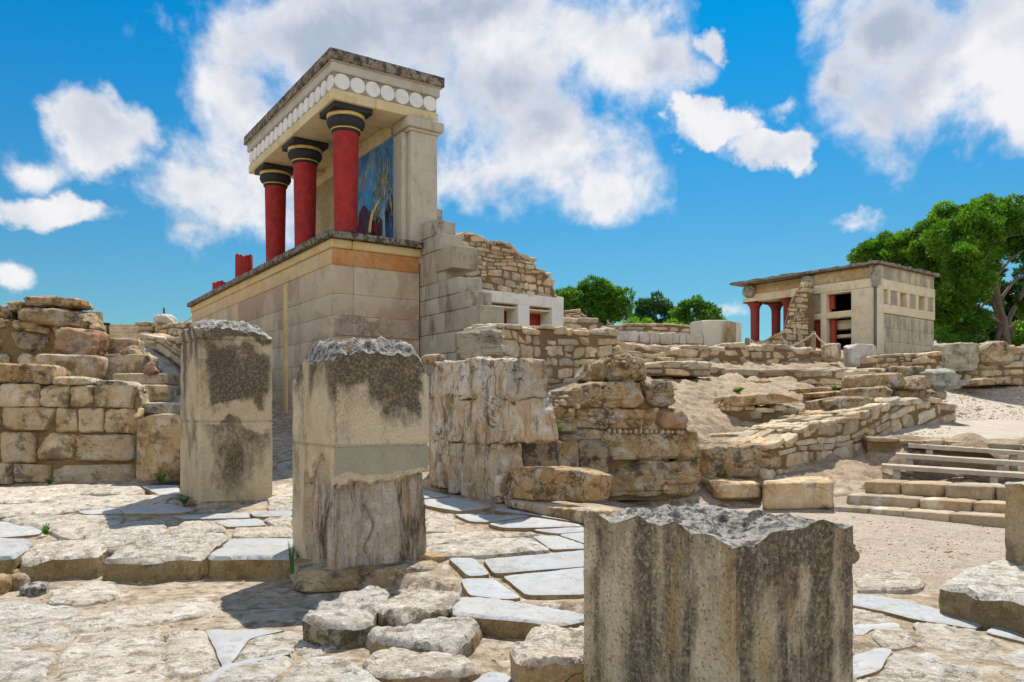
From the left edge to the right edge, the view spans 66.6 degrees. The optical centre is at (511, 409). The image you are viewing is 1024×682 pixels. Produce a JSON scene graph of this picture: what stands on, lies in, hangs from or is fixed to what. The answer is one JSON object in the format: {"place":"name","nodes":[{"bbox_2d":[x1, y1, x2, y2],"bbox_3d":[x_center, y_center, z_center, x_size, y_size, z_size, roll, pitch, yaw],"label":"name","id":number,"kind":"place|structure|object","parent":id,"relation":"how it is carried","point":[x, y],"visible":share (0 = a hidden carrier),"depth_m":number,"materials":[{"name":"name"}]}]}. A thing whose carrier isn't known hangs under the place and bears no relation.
{"place":"outdoors","nodes":[
{"label":"outdoors","id":0,"kind":"place"},
{"bbox_2d":[0,483,1023,681],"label":"paving","id":1,"kind":"structure","parent":0,"point":[102,510],"depth_m":6.21,"materials":[{"name":"stone"}]},
{"bbox_2d":[0,342,1023,681],"bbox_3d":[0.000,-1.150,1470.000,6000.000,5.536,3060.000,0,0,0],"label":"ground","id":2,"kind":"structure","parent":0,"point":[288,610],"depth_m":9.17,"materials":[{"name":"stone"}]},
{"bbox_2d":[0,573,12,594],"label":"rough stone","id":3,"kind":"object","parent":2,"relation":"on","point":[6,585],"visible":0.82,"depth_m":6.82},
{"bbox_2d":[0,538,32,574],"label":"kerb block","id":4,"kind":"structure","parent":2,"relation":"on","point":[13,551],"depth_m":7.54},
{"bbox_2d":[10,572,30,590],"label":"rough stone","id":5,"kind":"object","parent":2,"relation":"on","point":[19,580],"visible":0.62,"depth_m":6.94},
{"bbox_2d":[0,318,64,363],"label":"rubble wall","id":6,"kind":"structure","parent":2,"relation":"on","point":[22,342],"depth_m":15.10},
{"bbox_2d":[0,305,16,319],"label":"rough stone","id":7,"kind":"object","parent":6,"relation":"on","point":[5,312],"visible":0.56,"depth_m":15.27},
{"bbox_2d":[17,308,105,331],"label":"long block","id":8,"kind":"structure","parent":6,"relation":"on","point":[56,317],"depth_m":14.97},
{"bbox_2d":[23,296,62,307],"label":"rough stone","id":9,"kind":"object","parent":8,"relation":"on","point":[40,302],"visible":0.56,"depth_m":15.15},
{"bbox_2d":[57,298,93,310],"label":"rough stone","id":10,"kind":"object","parent":8,"relation":"on","point":[78,304],"visible":0.96,"depth_m":15.16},
{"bbox_2d":[19,581,49,595],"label":"rough stone","id":11,"kind":"object","parent":2,"relation":"on","point":[37,588],"visible":0.93,"depth_m":6.72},
{"bbox_2d":[20,538,107,581],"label":"kerb block","id":12,"kind":"structure","parent":2,"relation":"on","point":[62,559],"depth_m":7.38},
{"bbox_2d":[36,354,109,379],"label":"squared block","id":13,"kind":"structure","parent":2,"relation":"on","point":[93,366],"depth_m":14.28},
{"bbox_2d":[54,327,109,356],"bbox_3d":[-8.307,-1.255,15.082,0.817,0.673,1.061,0,0,0],"label":"rough stone","id":14,"kind":"object","parent":13,"relation":"on","point":[73,341],"visible":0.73,"depth_m":14.70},
{"bbox_2d":[0,383,149,484],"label":"ashlar wall","id":15,"kind":"structure","parent":2,"relation":"on","point":[72,434],"depth_m":12.34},
{"bbox_2d":[0,363,65,384],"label":"capstone","id":16,"kind":"object","parent":15,"relation":"on","point":[43,374],"visible":0.77,"depth_m":12.27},
{"bbox_2d":[52,376,101,385],"bbox_3d":[-7.021,-0.457,12.668,0.689,0.170,0.804,0,0,0],"label":"capstone","id":17,"kind":"object","parent":15,"relation":"on","point":[72,380],"visible":0.73,"depth_m":12.33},
{"bbox_2d":[96,380,146,391],"bbox_3d":[-6.381,-0.391,12.800,0.664,0.189,0.722,0,0,-6],"label":"capstone","id":18,"kind":"object","parent":15,"relation":"on","point":[110,382],"visible":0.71,"depth_m":12.46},
{"bbox_2d":[143,402,179,414],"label":"squared block","id":19,"kind":"structure","parent":15,"relation":"on","point":[154,408],"depth_m":12.85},
{"bbox_2d":[143,385,180,401],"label":"squared block","id":20,"kind":"structure","parent":19,"relation":"on","point":[164,393],"depth_m":13.49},
{"bbox_2d":[113,373,179,385],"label":"squared block","id":21,"kind":"structure","parent":20,"relation":"on","point":[157,379],"depth_m":14.07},
{"bbox_2d":[104,353,158,379],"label":"squared block","id":22,"kind":"structure","parent":21,"relation":"on","point":[128,363],"depth_m":14.86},
{"bbox_2d":[119,345,148,354],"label":"rough stone","id":23,"kind":"object","parent":22,"relation":"on","point":[132,349],"visible":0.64,"depth_m":14.96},
{"bbox_2d":[143,362,158,374],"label":"rough stone","id":24,"kind":"object","parent":21,"relation":"on","point":[150,368],"visible":1,"depth_m":13.88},
{"bbox_2d":[104,324,140,339],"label":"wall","id":25,"kind":"structure","parent":2,"relation":"on","point":[124,330],"depth_m":28.60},
{"bbox_2d":[108,338,144,353],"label":"squared block","id":26,"kind":"structure","parent":2,"relation":"on","point":[117,345],"depth_m":16.25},
{"bbox_2d":[135,322,159,333],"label":"ashlar wall","id":27,"kind":"structure","parent":2,"relation":"on","point":[149,327],"depth_m":28.53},
{"bbox_2d":[136,413,181,481],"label":"upright slab","id":28,"kind":"structure","parent":2,"relation":"on","point":[158,443],"depth_m":11.90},
{"bbox_2d":[137,339,180,401],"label":"ramp","id":29,"kind":"structure","parent":2,"relation":"on","point":[166,365],"depth_m":18.49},
{"bbox_2d":[141,333,181,366],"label":"parapet wall","id":30,"kind":"structure","parent":29,"relation":"on","point":[167,346],"depth_m":19.76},
{"bbox_2d":[102,531,227,583],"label":"kerb block","id":31,"kind":"structure","parent":2,"relation":"on","point":[160,558],"depth_m":7.33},
{"bbox_2d":[154,321,192,336],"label":"rubble wall","id":32,"kind":"structure","parent":2,"relation":"on","point":[171,329],"depth_m":27.68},
{"bbox_2d":[153,314,177,325],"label":"boulder","id":33,"kind":"object","parent":32,"relation":"on","point":[160,319],"visible":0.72,"depth_m":28.12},
{"bbox_2d":[165,493,266,507],"bbox_3d":[-3.867,1.217,10.415,1.371,0.149,1.219,0,0,-20],"label":"plinth stone","id":34,"kind":"object","parent":2,"relation":"on","point":[192,503],"visible":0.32,"depth_m":9.87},
{"bbox_2d":[179,319,272,502],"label":"stone pillar","id":35,"kind":"structure","parent":34,"relation":"on","point":[226,413],"depth_m":10.07,"materials":[{"name":"stone"}]},
{"bbox_2d":[207,538,297,579],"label":"kerb block","id":36,"kind":"structure","parent":2,"relation":"on","point":[252,558],"depth_m":7.38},
{"bbox_2d":[187,47,444,415],"bbox_3d":[-6.317,-3.195,22.044,2.720,8.389,13.315,0,0,-34],"label":"bastion","id":37,"kind":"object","parent":2,"relation":"on","point":[346,141],"visible":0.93,"depth_m":17.20,"materials":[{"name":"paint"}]},
{"bbox_2d":[302,585,389,649],"bbox_3d":[-1.184,1.529,5.744,0.533,0.273,1.111,0,0,0],"label":"loose stone","id":38,"kind":"object","parent":2,"relation":"on","point":[346,620],"visible":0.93,"depth_m":5.32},
{"bbox_2d":[288,557,437,592],"bbox_3d":[-1.434,1.520,7.569,1.440,0.247,1.413,0,0,-20],"label":"plinth stone","id":39,"kind":"object","parent":2,"relation":"on","point":[308,575],"visible":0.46,"depth_m":6.91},
{"bbox_2d":[292,335,428,570],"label":"stone pillar","id":40,"kind":"structure","parent":39,"relation":"on","point":[360,446],"depth_m":7.14,"materials":[{"name":"stone"}]},
{"bbox_2d":[377,589,460,626],"bbox_3d":[-0.739,1.503,5.822,0.570,0.223,0.822,0,0,22],"label":"loose stone","id":41,"kind":"object","parent":2,"relation":"on","point":[414,606],"visible":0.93,"depth_m":5.67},
{"bbox_2d":[363,647,480,681],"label":"loose stone","id":42,"kind":"object","parent":2,"relation":"on","point":[393,664],"visible":0.9,"depth_m":4.64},
{"bbox_2d":[365,616,482,656],"bbox_3d":[-0.598,1.562,5.262,0.784,0.222,0.801,0,0,0],"label":"loose stone","id":43,"kind":"object","parent":2,"relation":"on","point":[456,635],"visible":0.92,"depth_m":5.11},
{"bbox_2d":[417,549,447,561],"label":"rough stone","id":44,"kind":"object","parent":2,"relation":"on","point":[437,557],"visible":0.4,"depth_m":7.38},
{"bbox_2d":[421,354,444,364],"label":"rough stone","id":45,"kind":"object","parent":2,"relation":"on","point":[429,359],"visible":0.81,"depth_m":12.95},
{"bbox_2d":[419,209,503,398],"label":"stepped wall","id":46,"kind":"structure","parent":2,"relation":"on","point":[452,301],"depth_m":16.32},
{"bbox_2d":[460,482,493,498],"bbox_3d":[-0.369,1.141,10.904,0.740,0.271,0.369,0,0,37],"label":"kerbstone","id":47,"kind":"object","parent":2,"relation":"on","point":[471,490],"visible":0.49,"depth_m":10.83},
{"bbox_2d":[428,356,558,497],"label":"weathered wall","id":48,"kind":"structure","parent":2,"relation":"on","point":[486,415],"depth_m":10.64,"materials":[{"name":"stone"}]},
{"bbox_2d":[518,440,560,466],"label":"recessed block","id":49,"kind":"structure","parent":48,"relation":"attached to","point":[534,454],"depth_m":10.52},
{"bbox_2d":[494,473,514,502],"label":"upright slab","id":50,"kind":"structure","parent":2,"relation":"on","point":[501,493],"depth_m":10.02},
{"bbox_2d":[455,231,563,326],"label":"ruined house","id":51,"kind":"structure","parent":2,"relation":"on","point":[517,285],"depth_m":19.70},
{"bbox_2d":[0,380,1023,677],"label":"pebbles","id":52,"kind":"object","parent":2,"relation":"on","point":[978,410],"visible":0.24,"depth_m":9.82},
{"bbox_2d":[451,597,583,639],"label":"kerb block","id":53,"kind":"structure","parent":2,"relation":"on","point":[496,617],"depth_m":5.54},
{"bbox_2d":[505,499,540,510],"bbox_3d":[0.174,1.181,9.772,0.373,0.103,0.539,0,0,-30],"label":"kerbstone","id":54,"kind":"object","parent":2,"relation":"on","point":[518,504],"visible":0.61,"depth_m":9.68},
{"bbox_2d":[506,466,611,502],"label":"long block","id":55,"kind":"structure","parent":54,"relation":"on","point":[566,483],"depth_m":9.52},
{"bbox_2d":[464,323,620,386],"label":"rubble wall","id":56,"kind":"structure","parent":2,"relation":"on","point":[566,354],"depth_m":14.37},
{"bbox_2d":[454,329,504,360],"bbox_3d":[-0.558,-1.097,13.449,0.888,0.585,0.920,0,0,0],"label":"boulder","id":57,"kind":"object","parent":56,"relation":"on","point":[476,343],"visible":0.8,"depth_m":13.05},
{"bbox_2d":[472,323,609,331],"bbox_3d":[0.602,-1.507,14.615,3.186,0.206,0.621,0,0,-35],"label":"loose coping","id":58,"kind":"object","parent":56,"relation":"on","point":[489,324],"visible":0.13,"depth_m":14.42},
{"bbox_2d":[510,623,583,681],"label":"loose stone","id":59,"kind":"object","parent":2,"relation":"on","point":[545,652],"visible":0.68,"depth_m":4.46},
{"bbox_2d":[528,501,579,518],"bbox_3d":[0.510,1.208,9.405,0.645,0.150,0.372,0,0,44],"label":"kerbstone","id":60,"kind":"object","parent":2,"relation":"on","point":[552,509],"visible":0.82,"depth_m":9.28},
{"bbox_2d":[564,317,603,329],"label":"terrace wall","id":61,"kind":"structure","parent":2,"relation":"on","point":[582,322],"depth_m":25.50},
{"bbox_2d":[564,309,586,317],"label":"terrace wall","id":62,"kind":"structure","parent":61,"relation":"on","point":[574,313],"depth_m":26.23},
{"bbox_2d":[566,507,611,523],"bbox_3d":[0.883,1.206,8.959,0.366,0.175,0.529,0,0,-29],"label":"kerbstone","id":63,"kind":"object","parent":2,"relation":"on","point":[575,514],"visible":0.61,"depth_m":8.84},
{"bbox_2d":[555,274,636,325],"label":"tree","id":64,"kind":"object","parent":2,"relation":"on","point":[603,300],"visible":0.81,"depth_m":45.46,"materials":[{"name":"green plant"}]},
{"bbox_2d":[548,379,700,500],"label":"tiered wall","id":65,"kind":"structure","parent":2,"relation":"on","point":[638,467],"depth_m":11.65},
{"bbox_2d":[557,439,578,466],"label":"squared block","id":66,"kind":"structure","parent":65,"relation":"on","point":[568,453],"depth_m":10.97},
{"bbox_2d":[573,359,608,383],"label":"boulder","id":67,"kind":"object","parent":65,"relation":"on","point":[590,370],"visible":0.73,"depth_m":12.04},
{"bbox_2d":[577,439,608,473],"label":"squared block","id":68,"kind":"structure","parent":65,"relation":"on","point":[593,453],"depth_m":11.11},
{"bbox_2d":[558,399,683,489],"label":"chinking stones","id":69,"kind":"object","parent":65,"relation":"on","point":[563,402],"visible":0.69,"depth_m":11.70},
{"bbox_2d":[605,352,646,382],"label":"boulder","id":70,"kind":"object","parent":65,"relation":"on","point":[626,366],"visible":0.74,"depth_m":11.79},
{"bbox_2d":[656,408,686,429],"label":"boulder","id":71,"kind":"object","parent":65,"relation":"on","point":[671,418],"visible":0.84,"depth_m":11.65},
{"bbox_2d":[617,331,638,341],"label":"gypsum slab","id":72,"kind":"structure","parent":2,"relation":"on","point":[628,336],"depth_m":24.06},
{"bbox_2d":[617,341,666,356],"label":"terrace wall","id":73,"kind":"structure","parent":2,"relation":"on","point":[643,349],"depth_m":19.53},
{"bbox_2d":[619,348,673,361],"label":"terrace wall","id":74,"kind":"structure","parent":2,"relation":"on","point":[650,358],"depth_m":18.08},
{"bbox_2d":[604,323,689,333],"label":"terrace wall","id":75,"kind":"structure","parent":2,"relation":"on","point":[659,328],"depth_m":27.90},
{"bbox_2d":[628,289,679,323],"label":"pine tree","id":76,"kind":"object","parent":2,"relation":"on","point":[652,306],"visible":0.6,"depth_m":54.61,"materials":[{"name":"green plant"}]},
{"bbox_2d":[657,333,672,344],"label":"gypsum slab","id":77,"kind":"structure","parent":2,"relation":"on","point":[665,338],"depth_m":24.66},
{"bbox_2d":[645,360,711,376],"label":"terrace wall","id":78,"kind":"structure","parent":2,"relation":"on","point":[691,368],"depth_m":17.71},
{"bbox_2d":[685,334,702,344],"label":"gypsum slab","id":79,"kind":"structure","parent":2,"relation":"on","point":[694,339],"depth_m":25.26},
{"bbox_2d":[668,294,726,324],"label":"pine tree","id":80,"kind":"object","parent":2,"relation":"on","point":[685,315],"visible":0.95,"depth_m":51.68,"materials":[{"name":"green plant"}]},
{"bbox_2d":[690,320,740,345],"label":"concrete block","id":81,"kind":"structure","parent":2,"relation":"on","point":[715,332],"depth_m":25.76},
{"bbox_2d":[700,477,760,499],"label":"stone block","id":82,"kind":"structure","parent":2,"relation":"on","point":[729,489],"depth_m":11.94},
{"bbox_2d":[697,441,761,477],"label":"stone block","id":83,"kind":"structure","parent":82,"relation":"on","point":[729,459],"depth_m":12.37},
{"bbox_2d":[647,342,843,363],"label":"terrace wall","id":84,"kind":"structure","parent":2,"relation":"on","point":[737,352],"depth_m":22.79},
{"bbox_2d":[717,404,798,423],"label":"terrace wall","id":85,"kind":"structure","parent":2,"relation":"on","point":[761,414],"depth_m":14.43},
{"bbox_2d":[713,392,800,407],"bbox_3d":[4.649,-0.186,14.871,1.471,0.300,1.325,0,0,0],"label":"capstone","id":86,"kind":"object","parent":85,"relation":"on","point":[745,399],"visible":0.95,"depth_m":14.29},
{"bbox_2d":[707,366,811,379],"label":"terrace wall","id":87,"kind":"structure","parent":2,"relation":"on","point":[747,373],"depth_m":19.85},
{"bbox_2d":[762,476,833,509],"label":"platform block","id":88,"kind":"structure","parent":2,"relation":"on","point":[809,492],"depth_m":11.47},
{"bbox_2d":[783,387,835,392],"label":"outcrop stone","id":89,"kind":"object","parent":2,"relation":"on","point":[812,390],"visible":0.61,"depth_m":17.26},
{"bbox_2d":[802,391,839,397],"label":"outcrop stone","id":90,"kind":"object","parent":2,"relation":"on","point":[826,394],"visible":0.57,"depth_m":16.36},
{"bbox_2d":[821,343,840,358],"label":"upright slab","id":91,"kind":"structure","parent":2,"relation":"on","point":[831,351],"depth_m":23.37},
{"bbox_2d":[729,260,939,353],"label":"columned house","id":92,"kind":"structure","parent":2,"relation":"on","point":[883,307],"depth_m":31.66,"materials":[{"name":"stone"}]},
{"bbox_2d":[796,368,883,388],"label":"terrace wall","id":93,"kind":"structure","parent":2,"relation":"on","point":[825,377],"depth_m":18.73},
{"bbox_2d":[726,397,956,479],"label":"terrace wall","id":94,"kind":"structure","parent":2,"relation":"on","point":[785,444],"depth_m":13.58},
{"bbox_2d":[892,389,946,399],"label":"boulder","id":95,"kind":"object","parent":94,"relation":"on","point":[937,393],"visible":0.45,"depth_m":16.00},
{"bbox_2d":[895,375,935,390],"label":"boulder","id":96,"kind":"object","parent":95,"relation":"on","point":[918,382],"visible":0.91,"depth_m":15.71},
{"bbox_2d":[918,368,962,389],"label":"boulder","id":97,"kind":"object","parent":95,"relation":"on","point":[944,379],"visible":0.55,"depth_m":16.28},
{"bbox_2d":[843,344,876,366],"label":"upright slab","id":98,"kind":"structure","parent":2,"relation":"on","point":[853,354],"depth_m":23.00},
{"bbox_2d":[857,352,922,368],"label":"terrace wall","id":99,"kind":"structure","parent":2,"relation":"on","point":[884,361],"depth_m":22.77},
{"bbox_2d":[835,479,1005,527],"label":"stone steps","id":100,"kind":"structure","parent":2,"relation":"on","point":[982,504],"depth_m":10.76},
{"bbox_2d":[845,200,1005,343],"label":"pine tree","id":101,"kind":"object","parent":2,"relation":"on","point":[905,248],"visible":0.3,"depth_m":42.40,"materials":[{"name":"green plant"}]},
{"bbox_2d":[861,436,1023,456],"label":"terrace wall","id":102,"kind":"structure","parent":2,"relation":"on","point":[871,444],"depth_m":13.58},
{"bbox_2d":[881,463,1023,482],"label":"wooden board","id":103,"kind":"object","parent":2,"relation":"on","point":[993,475],"visible":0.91,"depth_m":12.07,"materials":[{"name":"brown wood"}]},
{"bbox_2d":[896,452,1023,480],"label":"wooden board","id":104,"kind":"object","parent":2,"relation":"on","point":[998,463],"visible":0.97,"depth_m":12.52,"materials":[{"name":"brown wood"}]},
{"bbox_2d":[934,328,990,343],"bbox_3d":[19.811,-3.073,34.732,3.124,1.114,1.588,0,0,-23],"label":"bush","id":105,"kind":"object","parent":2,"relation":"on","point":[962,337],"visible":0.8,"depth_m":34.57,"materials":[{"name":"green plant"}]},
{"bbox_2d":[908,443,1023,470],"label":"wooden board","id":106,"kind":"object","parent":2,"relation":"on","point":[1012,454],"visible":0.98,"depth_m":12.93,"materials":[{"name":"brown wood"}]},
{"bbox_2d":[912,344,1023,385],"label":"terrace wall","id":107,"kind":"structure","parent":2,"relation":"on","point":[1012,373],"depth_m":21.88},
{"bbox_2d":[932,342,979,371],"bbox_3d":[12.502,-1.461,22.002,1.109,0.850,0.805,0,0,0],"label":"boulder","id":108,"kind":"object","parent":107,"relation":"on","point":[959,357],"visible":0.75,"depth_m":21.66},
{"bbox_2d":[979,341,1013,365],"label":"boulder","id":109,"kind":"object","parent":107,"relation":"on","point":[996,353],"visible":0.82,"depth_m":21.60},
{"bbox_2d":[918,192,1023,346],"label":"pine tree","id":110,"kind":"object","parent":2,"relation":"on","point":[974,236],"visible":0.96,"depth_m":35.49,"materials":[{"name":"green plant"}]},
{"bbox_2d":[961,378,998,385],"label":"outcrop stone","id":111,"kind":"object","parent":2,"relation":"on","point":[977,381],"visible":0.79,"depth_m":20.91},
{"bbox_2d":[939,558,1023,634],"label":"platform slab","id":112,"kind":"structure","parent":2,"relation":"on","point":[988,596],"depth_m":5.76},
{"bbox_2d":[1005,481,1023,563],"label":"stone pillar","id":113,"kind":"structure","parent":112,"relation":"on","point":[1014,528],"depth_m":6.68,"materials":[{"name":"stone"}]},
{"bbox_2d":[943,257,1023,340],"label":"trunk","id":114,"kind":"object","parent":2,"relation":"on","point":[1016,287],"visible":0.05,"depth_m":47.53,"materials":[{"name":"plant"}]},
{"bbox_3d":[6.191,0.183,15.166,3.217,0.928,2.599,0,0,0],"label":"terrace wall","id":115,"kind":"object","parent":2,"relation":"on","visible":0},
{"bbox_2d":[804,396,874,410],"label":"stone block","id":116,"kind":"structure","parent":115,"relation":"on","point":[836,403],"depth_m":14.68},
{"bbox_2d":[839,386,892,397],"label":"stone block","id":117,"kind":"structure","parent":115,"relation":"on","point":[879,391],"depth_m":15.39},
{"bbox_2d":[840,373,905,388],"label":"stone block","id":118,"kind":"structure","parent":117,"relation":"on","point":[893,380],"depth_m":15.88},
{"bbox_2d":[0,0,1023,341],"label":"sky","id":119,"kind":"structure","parent":0,"point":[682,149],"materials":[{"name":"blue"}]},
{"bbox_2d":[583,503,852,681],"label":"stone pillar","id":120,"kind":"structure","parent":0,"point":[695,592],"depth_m":3.86,"materials":[{"name":"stone"}]},
{"bbox_2d":[881,366,924,377],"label":"stone block","id":121,"kind":"structure","parent":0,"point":[905,371],"depth_m":16.70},
{"bbox_3d":[-10.631,-1.590,16.045,1.880,1.050,1.132,0,0,0],"label":"rubble wall","id":122,"kind":"object","parent":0,"visible":0},
{"bbox_2d":[7,301,28,313],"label":"rough stone","id":123,"kind":"object","parent":122,"relation":"on","point":[14,306],"visible":0.63,"depth_m":15.34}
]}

